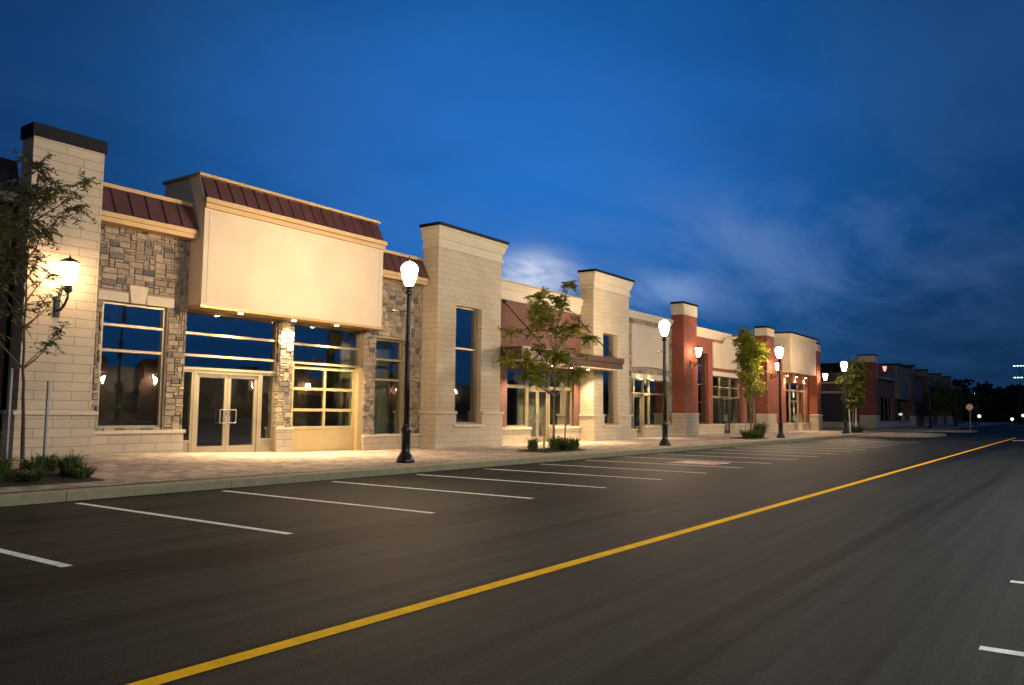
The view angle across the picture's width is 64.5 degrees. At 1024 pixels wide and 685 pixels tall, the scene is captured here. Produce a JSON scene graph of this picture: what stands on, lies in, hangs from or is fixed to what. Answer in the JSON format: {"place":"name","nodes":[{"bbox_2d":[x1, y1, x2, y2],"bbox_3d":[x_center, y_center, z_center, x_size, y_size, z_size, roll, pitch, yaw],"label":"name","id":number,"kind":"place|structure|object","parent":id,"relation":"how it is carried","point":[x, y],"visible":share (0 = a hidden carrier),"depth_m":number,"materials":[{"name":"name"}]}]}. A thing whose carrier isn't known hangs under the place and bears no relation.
{"place":"outdoors","nodes":[
{"label":"outdoors","id":0,"kind":"place"},
{"bbox_2d":[0,430,938,492],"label":"pavement","id":1,"kind":"structure","parent":0,"point":[139,468],"depth_m":20.09,"materials":[{"name":"concrete"}]},
{"bbox_2d":[0,157,19,414],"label":"dark shop","id":2,"kind":"structure","parent":1,"relation":"on","point":[8,169],"depth_m":17.71,"materials":[{"name":"brick"}]},
{"bbox_2d":[0,469,103,486],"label":"planting soil","id":3,"kind":"structure","parent":1,"relation":"on","point":[12,479],"depth_m":13.84,"materials":[{"name":"soil"}]},
{"bbox_2d":[4,368,12,466],"bbox_3d":[-9.315,1.451,15.007,0.052,1.950,0.060,-3,-6,35],"label":"tree stake","id":4,"kind":"object","parent":3,"relation":"on","point":[9,411],"visible":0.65,"depth_m":15.00,"materials":[{"name":"metal"}]},
{"bbox_2d":[0,452,20,479],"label":"bed plant","id":5,"kind":"object","parent":3,"relation":"on","point":[4,470],"visible":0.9,"depth_m":13.47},
{"bbox_2d":[7,467,60,481],"bbox_3d":[-8.053,2.195,13.620,1.080,0.267,1.068,-3,-6,35],"label":"bed plant","id":6,"kind":"object","parent":3,"relation":"on","point":[33,476],"visible":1,"depth_m":13.52,"materials":[{"name":"plant"}]},
{"bbox_2d":[12,454,56,474],"bbox_3d":[-8.306,2.135,14.126,1.029,0.423,0.966,-3,-6,35],"label":"bed plant","id":7,"kind":"object","parent":3,"relation":"on","point":[30,465],"visible":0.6,"depth_m":13.99,"materials":[{"name":"plant"}]},
{"bbox_2d":[43,381,49,461],"bbox_3d":[-8.468,1.568,14.740,0.052,1.730,0.060,-3,-6,35],"label":"tree stake","id":8,"kind":"object","parent":3,"relation":"on","point":[46,418],"visible":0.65,"depth_m":14.74,"materials":[{"name":"metal"}]},
{"bbox_2d":[27,451,68,471],"bbox_3d":[-8.505,2.178,14.886,0.985,0.409,1.042,2,-5,-21],"label":"bed plant","id":9,"kind":"object","parent":3,"relation":"on","point":[52,456],"visible":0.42,"depth_m":14.76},
{"bbox_2d":[0,149,100,470],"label":"street tree","id":10,"kind":"object","parent":3,"relation":"on","point":[33,193],"visible":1,"depth_m":14.86,"materials":[{"name":"green plant"}]},
{"bbox_2d":[44,449,98,475],"bbox_3d":[-7.950,2.144,14.556,1.136,0.490,1.067,-3,-6,35],"label":"bed plant","id":11,"kind":"object","parent":3,"relation":"on","point":[67,461],"visible":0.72,"depth_m":14.44,"materials":[{"name":"green plant"}]},
{"bbox_2d":[58,464,107,477],"bbox_3d":[-7.615,2.261,14.369,1.110,0.263,1.054,-3,-6,35],"label":"bed plant","id":12,"kind":"object","parent":3,"relation":"on","point":[84,472],"visible":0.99,"depth_m":14.25,"materials":[{"name":"plant"}]},
{"bbox_2d":[0,122,107,458],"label":"block pier","id":13,"kind":"structure","parent":1,"relation":"on","point":[68,374],"depth_m":18.09,"materials":[{"name":"stone"}]},
{"bbox_2d":[52,255,79,317],"bbox_3d":[-9.831,-1.244,17.848,0.705,1.350,0.418,-3,-6,35],"label":"wall lantern","id":14,"kind":"object","parent":13,"relation":"attached to","point":[69,265],"depth_m":17.72,"materials":[{"name":"glass"}]},
{"bbox_2d":[0,172,429,453],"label":"stone shop","id":15,"kind":"structure","parent":1,"relation":"on","point":[233,316],"depth_m":23.94,"materials":[{"name":"beige stone"}]},
{"bbox_2d":[96,301,165,427],"bbox_3d":[-9.457,0.579,20.116,0.120,3.070,1.680,-3,-6,35],"label":"window","id":16,"kind":"structure","parent":15,"relation":"in","point":[163,310],"depth_m":20.46,"materials":[{"name":"glass"}]},
{"bbox_2d":[183,369,193,452],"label":"window","id":17,"kind":"structure","parent":15,"relation":"in","point":[191,372],"depth_m":21.46,"materials":[{"name":"brown metal"}]},
{"bbox_2d":[194,373,227,452],"bbox_3d":[-8.145,1.926,21.957,0.149,2.145,0.980,-3,-6,35],"label":"door","id":18,"kind":"structure","parent":15,"relation":"in","point":[197,449],"depth_m":22.10,"materials":[{"name":"brown metal"}]},
{"bbox_2d":[184,309,277,373],"bbox_3d":[-7.809,0.019,22.583,0.120,1.580,3.050,-3,-6,35],"label":"window","id":19,"kind":"structure","parent":15,"relation":"in","point":[273,360],"depth_m":22.69,"materials":[{"name":"glass"}]},
{"bbox_2d":[225,375,257,451],"bbox_3d":[-7.574,2.001,22.762,0.149,2.145,0.980,-3,-6,35],"label":"door","id":20,"kind":"structure","parent":15,"relation":"in","point":[228,448],"depth_m":22.80,"materials":[{"name":"brown metal"}]},
{"bbox_2d":[258,373,275,451],"bbox_3d":[-7.125,2.060,23.465,0.120,2.315,0.520,-3,-6,35],"label":"window","id":21,"kind":"structure","parent":15,"relation":"in","point":[271,430],"depth_m":23.57,"materials":[{"name":"brown metal"}]},
{"bbox_2d":[292,366,354,451],"bbox_3d":[-5.900,2.081,25.237,0.082,2.600,2.620,-3,-6,35],"label":"window","id":22,"kind":"structure","parent":15,"relation":"in","point":[305,438],"depth_m":25.27,"materials":[{"name":"beige metal"}]},
{"bbox_2d":[293,322,360,367],"bbox_3d":[-5.834,0.111,25.434,0.120,1.240,2.880,-3,-6,35],"label":"window","id":23,"kind":"structure","parent":15,"relation":"in","point":[358,349],"depth_m":25.71,"materials":[{"name":"glass"}]},
{"bbox_2d":[375,338,402,433],"bbox_3d":[-4.279,1.532,27.544,0.120,3.280,1.480,-3,-6,35],"label":"window","id":24,"kind":"structure","parent":15,"relation":"in","point":[400,360],"depth_m":28.04,"materials":[{"name":"brown metal"}]},
{"bbox_2d":[392,257,417,462],"bbox_3d":[-2.791,0.396,20.696,0.480,5.320,0.860,-3,-6,35],"label":"street lamp","id":25,"kind":"object","parent":1,"relation":"on","point":[409,269],"visible":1,"depth_m":20.77,"materials":[{"name":"metal"}]},
{"bbox_2d":[418,221,508,448],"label":"block tower","id":26,"kind":"structure","parent":1,"relation":"on","point":[462,267],"depth_m":29.34,"materials":[{"name":"stone"}]},
{"bbox_2d":[456,306,477,423],"bbox_3d":[-1.799,0.846,29.968,0.120,4.290,1.520,-3,-6,35],"label":"window","id":27,"kind":"structure","parent":26,"relation":"in","point":[475,311],"depth_m":30.48,"materials":[{"name":"glass"}]},
{"bbox_2d":[455,279,623,443],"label":"building","id":28,"kind":"structure","parent":1,"relation":"on","point":[521,406],"depth_m":34.57,"materials":[{"name":"brick"}]},
{"bbox_2d":[507,386,526,426],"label":"window","id":29,"kind":"structure","parent":28,"relation":"in","point":[524,388],"depth_m":34.23,"materials":[{"name":"brown metal"}]},
{"bbox_2d":[527,389,537,439],"bbox_3d":[0.865,3.104,34.674,0.149,2.225,0.800,-3,-6,35],"label":"door","id":30,"kind":"structure","parent":28,"relation":"in","point":[533,390],"depth_m":34.91,"materials":[{"name":"brown metal"}]},
{"bbox_2d":[507,365,571,388],"bbox_3d":[1.170,1.543,35.285,0.120,0.835,5.300,-3,-6,35],"label":"window","id":31,"kind":"structure","parent":28,"relation":"in","point":[570,372],"depth_m":35.84,"materials":[{"name":"glass"}]},
{"bbox_2d":[537,389,547,440],"bbox_3d":[1.332,3.165,35.333,0.149,2.225,0.800,-3,-6,35],"label":"door","id":32,"kind":"structure","parent":28,"relation":"in","point":[540,438],"depth_m":35.16,"materials":[{"name":"brown metal"}]},
{"bbox_2d":[549,388,571,425],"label":"window","id":33,"kind":"structure","parent":28,"relation":"in","point":[570,394],"depth_m":37.22,"materials":[{"name":"brown metal"}]},
{"bbox_2d":[517,448,585,452],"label":"planting soil","id":34,"kind":"structure","parent":1,"relation":"on","point":[545,450],"depth_m":27.12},
{"bbox_2d":[524,437,539,450],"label":"bed plant","id":35,"kind":"object","parent":34,"relation":"on","point":[532,445],"visible":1,"depth_m":26.79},
{"bbox_2d":[543,400,545,448],"bbox_3d":[1.116,2.856,27.796,0.106,1.802,0.055,4,-6,-33],"label":"tree stake","id":36,"kind":"object","parent":34,"relation":"on","point":[544,424],"visible":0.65,"depth_m":27.79,"materials":[{"name":"brown wood"}]},
{"bbox_2d":[492,280,599,438],"bbox_3d":[1.334,0.705,27.829,1.694,6.058,5.942,-3,-6,35],"label":"street tree","id":37,"kind":"object","parent":34,"relation":"on","point":[534,374],"visible":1,"depth_m":27.53,"materials":[{"name":"green plant"}]},
{"bbox_2d":[542,435,566,449],"bbox_3d":[1.466,3.372,27.475,1.114,0.556,1.101,-3,-6,35],"label":"bed plant","id":38,"kind":"object","parent":34,"relation":"on","point":[555,444],"visible":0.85,"depth_m":27.34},
{"bbox_2d":[564,396,567,440],"bbox_3d":[1.873,2.833,28.325,0.053,1.958,0.339,-2,-5,25],"label":"tree stake","id":39,"kind":"object","parent":34,"relation":"on","point":[565,417],"visible":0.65,"depth_m":28.35,"materials":[{"name":"brown wood"}]},
{"bbox_2d":[560,439,580,450],"bbox_3d":[1.857,3.503,27.604,0.930,0.458,0.807,2,-5,-16],"label":"bed plant","id":40,"kind":"object","parent":34,"relation":"on","point":[566,446],"visible":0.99,"depth_m":27.48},
{"bbox_2d":[569,436,582,448],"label":"bed plant","id":41,"kind":"object","parent":34,"relation":"on","point":[577,444],"visible":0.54,"depth_m":28.41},
{"bbox_2d":[577,268,634,440],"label":"block tower","id":42,"kind":"structure","parent":1,"relation":"on","point":[604,295],"depth_m":38.34,"materials":[{"name":"stone"}]},
{"bbox_2d":[603,334,613,424],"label":"window","id":43,"kind":"structure","parent":42,"relation":"in","point":[612,336],"depth_m":39.32,"materials":[{"name":"glass"}]},
{"bbox_2d":[603,310,673,437],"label":"cream shop","id":44,"kind":"structure","parent":1,"relation":"on","point":[645,378],"depth_m":43.72,"materials":[{"name":"stone"}]},
{"bbox_2d":[631,379,633,428],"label":"window","id":45,"kind":"structure","parent":44,"relation":"in","point":[632,380],"depth_m":42.27,"materials":[{"name":"brown metal"}]},
{"bbox_2d":[634,395,641,436],"bbox_3d":[6.604,3.876,42.772,0.149,2.180,1.000,-3,-6,35],"label":"door","id":46,"kind":"structure","parent":44,"relation":"in","point":[638,434],"depth_m":43.08,"materials":[{"name":"brown metal"}]},
{"bbox_2d":[634,379,648,393],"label":"window","id":47,"kind":"structure","parent":44,"relation":"in","point":[642,386],"depth_m":43.27,"materials":[{"name":"brown metal"}]},
{"bbox_2d":[643,394,648,425],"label":"window","id":48,"kind":"structure","parent":44,"relation":"in","point":[647,395],"depth_m":43.69,"materials":[{"name":"brown metal"}]},
{"bbox_2d":[649,380,666,425],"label":"window","id":49,"kind":"structure","parent":44,"relation":"in","point":[649,380],"depth_m":44.06,"materials":[{"name":"brown metal"}]},
{"bbox_2d":[658,317,670,445],"bbox_3d":[6.201,1.573,33.389,0.480,5.320,0.860,-3,-6,35],"label":"street lamp","id":50,"kind":"object","parent":1,"relation":"on","point":[664,325],"visible":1,"depth_m":33.46,"materials":[{"name":"metal"}]},
{"bbox_2d":[670,301,699,436],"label":"brick pier","id":51,"kind":"structure","parent":1,"relation":"on","point":[685,418],"depth_m":46.11,"materials":[{"name":"brick"}]},
{"bbox_2d":[690,345,701,368],"bbox_3d":[10.526,0.816,46.361,0.705,1.350,0.418,-3,-6,35],"label":"wall lantern","id":52,"kind":"object","parent":51,"relation":"attached to","point":[698,349],"depth_m":46.22,"materials":[{"name":"glass"}]},
{"bbox_2d":[697,327,755,434],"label":"red shop","id":53,"kind":"structure","parent":1,"relation":"on","point":[721,401],"depth_m":53.28,"materials":[{"name":"brick"}]},
{"bbox_2d":[698,353,705,423],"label":"window","id":54,"kind":"structure","parent":53,"relation":"in","point":[704,393],"depth_m":50.60,"materials":[{"name":"beige glass"}]},
{"bbox_2d":[713,397,719,423],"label":"window","id":55,"kind":"structure","parent":53,"relation":"in","point":[713,397],"depth_m":52.50,"materials":[{"name":"beige glass"}]},
{"bbox_2d":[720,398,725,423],"bbox_3d":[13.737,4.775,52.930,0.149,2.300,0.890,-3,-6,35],"label":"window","id":56,"kind":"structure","parent":53,"relation":"in","point":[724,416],"depth_m":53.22,"materials":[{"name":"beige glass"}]},
{"bbox_2d":[713,376,738,397],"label":"window","id":57,"kind":"structure","parent":53,"relation":"in","point":[719,387],"depth_m":54.19,"materials":[{"name":"brown metal"}]},
{"bbox_2d":[725,398,729,432],"bbox_3d":[14.259,4.843,53.666,0.149,2.300,0.900,-3,-6,35],"label":"door","id":58,"kind":"structure","parent":53,"relation":"in","point":[728,416],"depth_m":53.93,"materials":[{"name":"beige glass"}]},
{"bbox_2d":[730,398,739,423],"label":"window","id":59,"kind":"structure","parent":53,"relation":"in","point":[738,401],"depth_m":55.44,"materials":[{"name":"beige glass"}]},
{"bbox_2d":[731,437,765,438],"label":"planting soil","id":60,"kind":"structure","parent":1,"relation":"on","point":[749,438],"depth_m":43.31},
{"bbox_2d":[740,430,758,437],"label":"bed plant","id":61,"kind":"object","parent":60,"relation":"on","point":[747,434],"visible":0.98,"depth_m":43.17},
{"bbox_2d":[743,429,764,437],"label":"bed plant","id":62,"kind":"object","parent":60,"relation":"on","point":[756,435],"visible":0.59,"depth_m":43.80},
{"bbox_2d":[748,420,770,437],"bbox_3d":[13.673,4.760,44.774,1.488,1.064,1.494,-1,-5,15],"label":"bed plant","id":63,"kind":"object","parent":60,"relation":"on","point":[760,427],"visible":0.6,"depth_m":44.60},
{"bbox_2d":[732,325,771,430],"bbox_3d":[13.358,2.174,44.966,2.376,6.299,4.578,-3,-6,35],"label":"street tree","id":64,"kind":"object","parent":1,"relation":"on","point":[750,353],"visible":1,"depth_m":44.22,"materials":[{"name":"green plant"}]},
{"bbox_2d":[754,326,776,432],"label":"brick pier","id":65,"kind":"structure","parent":1,"relation":"on","point":[765,407],"depth_m":57.69,"materials":[{"name":"brick"}]},
{"bbox_2d":[775,345,784,437],"bbox_3d":[15.136,2.740,46.000,0.480,5.320,0.860,-3,-6,35],"label":"street lamp","id":66,"kind":"object","parent":1,"relation":"on","point":[779,353],"visible":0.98,"depth_m":46.07,"materials":[{"name":"metal"}]},
{"bbox_2d":[752,331,817,431],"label":"corner shop","id":67,"kind":"structure","parent":1,"relation":"on","point":[798,363],"depth_m":64.38,"materials":[{"name":"beige brick"}]},
{"bbox_2d":[786,390,790,422],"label":"window","id":68,"kind":"structure","parent":67,"relation":"in","point":[788,409],"depth_m":64.02,"materials":[{"name":"brown metal"}]},
{"bbox_2d":[790,401,794,429],"bbox_3d":[22.391,5.852,64.748,0.149,2.340,1.020,-3,-6,35],"label":"door","id":69,"kind":"structure","parent":67,"relation":"in","point":[791,402],"depth_m":64.89,"materials":[{"name":"brown metal"}]},
{"bbox_2d":[790,390,797,400],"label":"window","id":70,"kind":"structure","parent":67,"relation":"in","point":[795,398],"depth_m":65.49,"materials":[{"name":"brown metal"}]},
{"bbox_2d":[786,382,804,391],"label":"window","id":71,"kind":"structure","parent":67,"relation":"in","point":[789,386],"depth_m":65.82,"materials":[{"name":"brown metal"}]},
{"bbox_2d":[794,401,797,429],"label":"door","id":72,"kind":"structure","parent":67,"relation":"in","point":[795,402],"depth_m":65.66,"materials":[{"name":"brown metal"}]},
{"bbox_2d":[798,391,805,422],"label":"window","id":73,"kind":"structure","parent":67,"relation":"in","point":[801,394],"depth_m":67.01,"materials":[{"name":"brown metal"}]},
{"bbox_2d":[809,343,822,429],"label":"brick pier","id":74,"kind":"structure","parent":1,"relation":"on","point":[816,415],"depth_m":68.13,"materials":[{"name":"brick"}]},
{"bbox_2d":[841,361,848,433],"bbox_3d":[23.870,3.884,58.327,0.480,5.320,0.860,-3,-6,35],"label":"street lamp","id":75,"kind":"object","parent":1,"relation":"on","point":[843,367],"visible":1,"depth_m":58.41,"materials":[{"name":"metal"}]},
{"bbox_2d":[833,355,872,427],"bbox_3d":[26.463,3.945,62.808,2.410,6.074,6.877,-3,-6,35],"label":"street tree","id":76,"kind":"object","parent":1,"relation":"on","point":[854,376],"visible":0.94,"depth_m":62.05,"materials":[{"name":"green plant"}]},
{"bbox_2d":[0,423,1023,684],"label":"road","id":77,"kind":"structure","parent":0,"point":[904,577],"depth_m":7.47,"materials":[{"name":"asphalt"}]},
{"bbox_2d":[0,548,72,566],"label":"parking line","id":78,"kind":"object","parent":77,"relation":"on","point":[38,559],"visible":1,"depth_m":8.00,"materials":[{"name":"white paint"}]},
{"bbox_2d":[75,503,291,533],"bbox_3d":[-4.720,2.403,11.209,5.020,0.001,0.110,-3,-6,35],"label":"parking line","id":79,"kind":"object","parent":77,"relation":"on","point":[267,530],"visible":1,"depth_m":10.92,"materials":[{"name":"white paint"}]},
{"bbox_2d":[226,491,434,512],"bbox_3d":[-3.208,2.601,13.344,5.020,0.001,0.110,-3,-6,35],"label":"parking line","id":80,"kind":"object","parent":77,"relation":"on","point":[333,502],"visible":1,"depth_m":13.10,"materials":[{"name":"white paint"}]},
{"bbox_2d":[332,481,531,498],"bbox_3d":[-1.695,2.799,15.478,5.020,0.001,0.110,-3,-6,35],"label":"parking line","id":81,"kind":"object","parent":77,"relation":"on","point":[434,490],"visible":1,"depth_m":15.26,"materials":[{"name":"white paint"}]},
{"bbox_2d":[0,430,945,506],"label":"kerb","id":82,"kind":"structure","parent":77,"relation":"on","point":[35,497],"depth_m":17.07,"materials":[{"name":"concrete"}]},
{"bbox_2d":[416,474,605,487],"bbox_3d":[-0.183,2.996,17.613,5.020,0.001,0.110,-3,-6,35],"label":"parking line","id":83,"kind":"object","parent":77,"relation":"on","point":[514,481],"visible":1,"depth_m":17.41,"materials":[{"name":"white paint"}]},
{"bbox_2d":[126,438,1013,684],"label":"yellow line","id":84,"kind":"object","parent":77,"relation":"on","point":[194,669],"visible":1,"depth_m":6.18,"materials":[{"name":"paint"}]},
{"bbox_2d":[495,469,661,479],"bbox_3d":[1.329,3.194,19.748,5.020,0.001,0.110,-3,-6,35],"label":"parking line","id":85,"kind":"object","parent":77,"relation":"on","point":[578,474],"visible":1,"depth_m":19.54,"materials":[{"name":"white paint"}]},
{"bbox_2d":[666,460,731,464],"bbox_3d":[5.743,3.671,24.811,1.550,0.001,1.550,-3,-6,35],"label":"painted bay panel","id":86,"kind":"object","parent":77,"relation":"on","point":[709,463],"visible":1,"depth_m":24.77,"materials":[{"name":"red paint"}]},
{"bbox_2d":[823,422,1018,431],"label":"kerb","id":87,"kind":"structure","parent":77,"relation":"on","point":[924,430],"depth_m":78.19,"materials":[{"name":"concrete"}]},
{"bbox_2d":[979,646,1023,655],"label":"parking line","id":88,"kind":"object","parent":77,"relation":"on","point":[1005,651],"visible":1,"depth_m":5.21,"materials":[{"name":"white paint"}]},
{"bbox_2d":[1013,365,1023,423],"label":"light mast","id":89,"kind":"object","parent":77,"relation":"on","point":[1020,391],"visible":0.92,"depth_m":173.71,"materials":[{"name":"metal"}]},
{"bbox_2d":[0,0,1023,401],"label":"sky","id":90,"kind":"structure","parent":0,"point":[845,175],"materials":[{"name":"blue"}]},
{"bbox_2d":[823,422,1016,430],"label":"pavement","id":91,"kind":"structure","parent":0,"point":[922,427],"depth_m":94.77,"materials":[{"name":"concrete"}]},
{"bbox_2d":[820,363,898,426],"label":"dark brick shop","id":92,"kind":"structure","parent":91,"relation":"on","point":[832,408],"depth_m":89.46,"materials":[{"name":"brick"}]},
{"bbox_2d":[878,397,892,420],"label":"window","id":93,"kind":"structure","parent":92,"relation":"in","point":[885,404],"depth_m":94.40,"materials":[{"name":"black glass"}]},
{"bbox_2d":[857,354,879,427],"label":"brick pier","id":94,"kind":"structure","parent":91,"relation":"on","point":[869,416],"depth_m":87.08,"materials":[{"name":"brick"}]},
{"bbox_2d":[880,363,911,426],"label":"pale box shop","id":95,"kind":"structure","parent":91,"relation":"on","point":[902,391],"depth_m":100.91,"materials":[{"name":"brown brick"}]},
{"bbox_2d":[895,400,907,420],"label":"window","id":96,"kind":"structure","parent":95,"relation":"in","point":[901,407],"depth_m":102.52,"materials":[{"name":"black glass"}]},
{"bbox_2d":[907,365,916,425],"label":"brick pier","id":97,"kind":"structure","parent":91,"relation":"on","point":[912,410],"depth_m":106.19,"materials":[{"name":"brick"}]},
{"bbox_2d":[915,374,923,425],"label":"shop","id":98,"kind":"structure","parent":91,"relation":"on","point":[919,398],"depth_m":113.09,"materials":[{"name":"brown brick"}]},
{"bbox_2d":[916,401,921,420],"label":"window","id":99,"kind":"structure","parent":98,"relation":"in","point":[918,404],"depth_m":113.07,"materials":[{"name":"black glass"}]},
{"bbox_2d":[915,369,928,424],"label":"brick pier","id":100,"kind":"structure","parent":91,"relation":"on","point":[923,372],"depth_m":115.36,"materials":[{"name":"brick"}]},
{"bbox_2d":[927,381,932,427],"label":"street lamp","id":101,"kind":"object","parent":91,"relation":"on","point":[929,426],"visible":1,"depth_m":89.92,"materials":[{"name":"metal"}]},
{"bbox_2d":[928,378,937,424],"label":"shop","id":102,"kind":"structure","parent":91,"relation":"on","point":[933,381],"depth_m":123.04,"materials":[{"name":"brown brick"}]},
{"bbox_2d":[928,373,943,424],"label":"brick pier","id":103,"kind":"structure","parent":91,"relation":"on","point":[937,376],"depth_m":126.38,"materials":[{"name":"brick"}]},
{"bbox_2d":[923,383,948,426],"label":"street tree","id":104,"kind":"object","parent":91,"relation":"on","point":[937,394],"visible":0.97,"depth_m":98.20,"materials":[{"name":"green plant"}]},
{"bbox_2d":[938,383,955,426],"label":"street tree","id":105,"kind":"object","parent":91,"relation":"on","point":[948,402],"visible":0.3,"depth_m":103.70,"materials":[{"name":"green plant"}]},
{"bbox_2d":[942,376,952,423],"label":"brick pier","id":106,"kind":"structure","parent":91,"relation":"on","point":[946,379],"depth_m":134.77,"materials":[{"name":"brick"}]},
{"bbox_2d":[951,385,962,423],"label":"shop","id":107,"kind":"structure","parent":91,"relation":"on","point":[959,420],"depth_m":146.09,"materials":[{"name":"brown brick"}]},
{"bbox_2d":[965,390,980,424],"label":"street tree","id":108,"kind":"object","parent":91,"relation":"on","point":[970,397],"visible":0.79,"depth_m":130.50,"materials":[{"name":"green plant"}]},
{"bbox_2d":[962,412,1022,421],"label":"hedge","id":109,"kind":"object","parent":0,"point":[981,419],"depth_m":236.07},
{"label":"ground","id":110,"kind":"structure","parent":0,"visible":0},
{"bbox_2d":[951,372,1023,421],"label":"woods","id":111,"kind":"object","parent":110,"relation":"on","point":[1001,402],"visible":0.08,"depth_m":210.32,"materials":[{"name":"plant"}]},
{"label":"planting soil","id":112,"kind":"structure","parent":0,"visible":0},
{"bbox_2d":[847,425,866,431],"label":"bed plant","id":113,"kind":"object","parent":112,"relation":"on","point":[856,429],"visible":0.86,"depth_m":61.67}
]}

